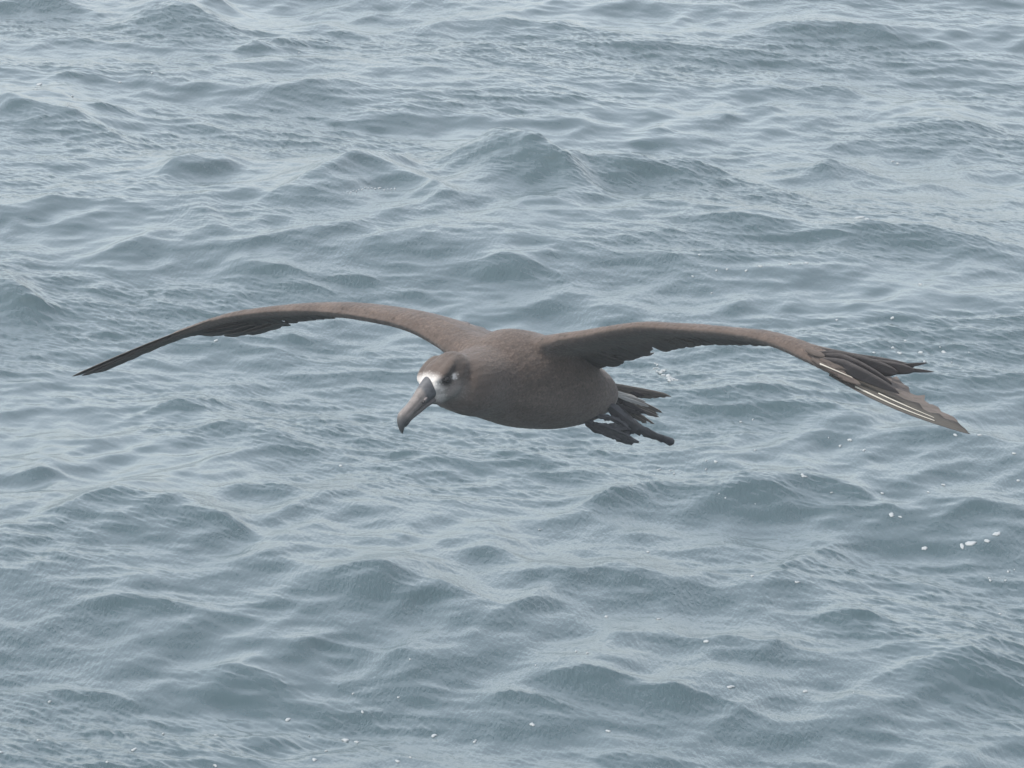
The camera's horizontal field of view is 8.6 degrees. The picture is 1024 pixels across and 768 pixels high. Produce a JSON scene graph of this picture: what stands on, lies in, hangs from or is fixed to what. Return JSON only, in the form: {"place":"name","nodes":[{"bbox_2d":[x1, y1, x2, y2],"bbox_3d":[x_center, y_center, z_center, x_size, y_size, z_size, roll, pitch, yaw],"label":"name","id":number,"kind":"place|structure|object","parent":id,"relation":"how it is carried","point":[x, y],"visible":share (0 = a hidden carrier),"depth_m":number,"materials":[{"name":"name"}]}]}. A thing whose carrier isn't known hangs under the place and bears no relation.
{"place":"outdoors","nodes":[
{"label":"outdoors","id":0,"kind":"place"},
{"bbox_2d":[0,0,1023,767],"bbox_3d":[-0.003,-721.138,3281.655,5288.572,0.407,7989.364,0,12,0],"label":"water","id":1,"kind":"structure","parent":0,"point":[228,552],"depth_m":29.05,"materials":[{"name":"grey liquid"}]},
{"bbox_2d":[0,41,1019,766],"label":"foam","id":2,"kind":"object","parent":1,"relation":"on","point":[968,543],"visible":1,"depth_m":26.82,"materials":[{"name":"grey"}]},
{"bbox_2d":[72,302,969,445],"bbox_3d":[0.010,-0.014,12.022,1.878,0.306,0.682,5,13,21],"label":"albatross","id":3,"kind":"object","parent":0,"point":[519,378],"visible":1,"depth_m":11.94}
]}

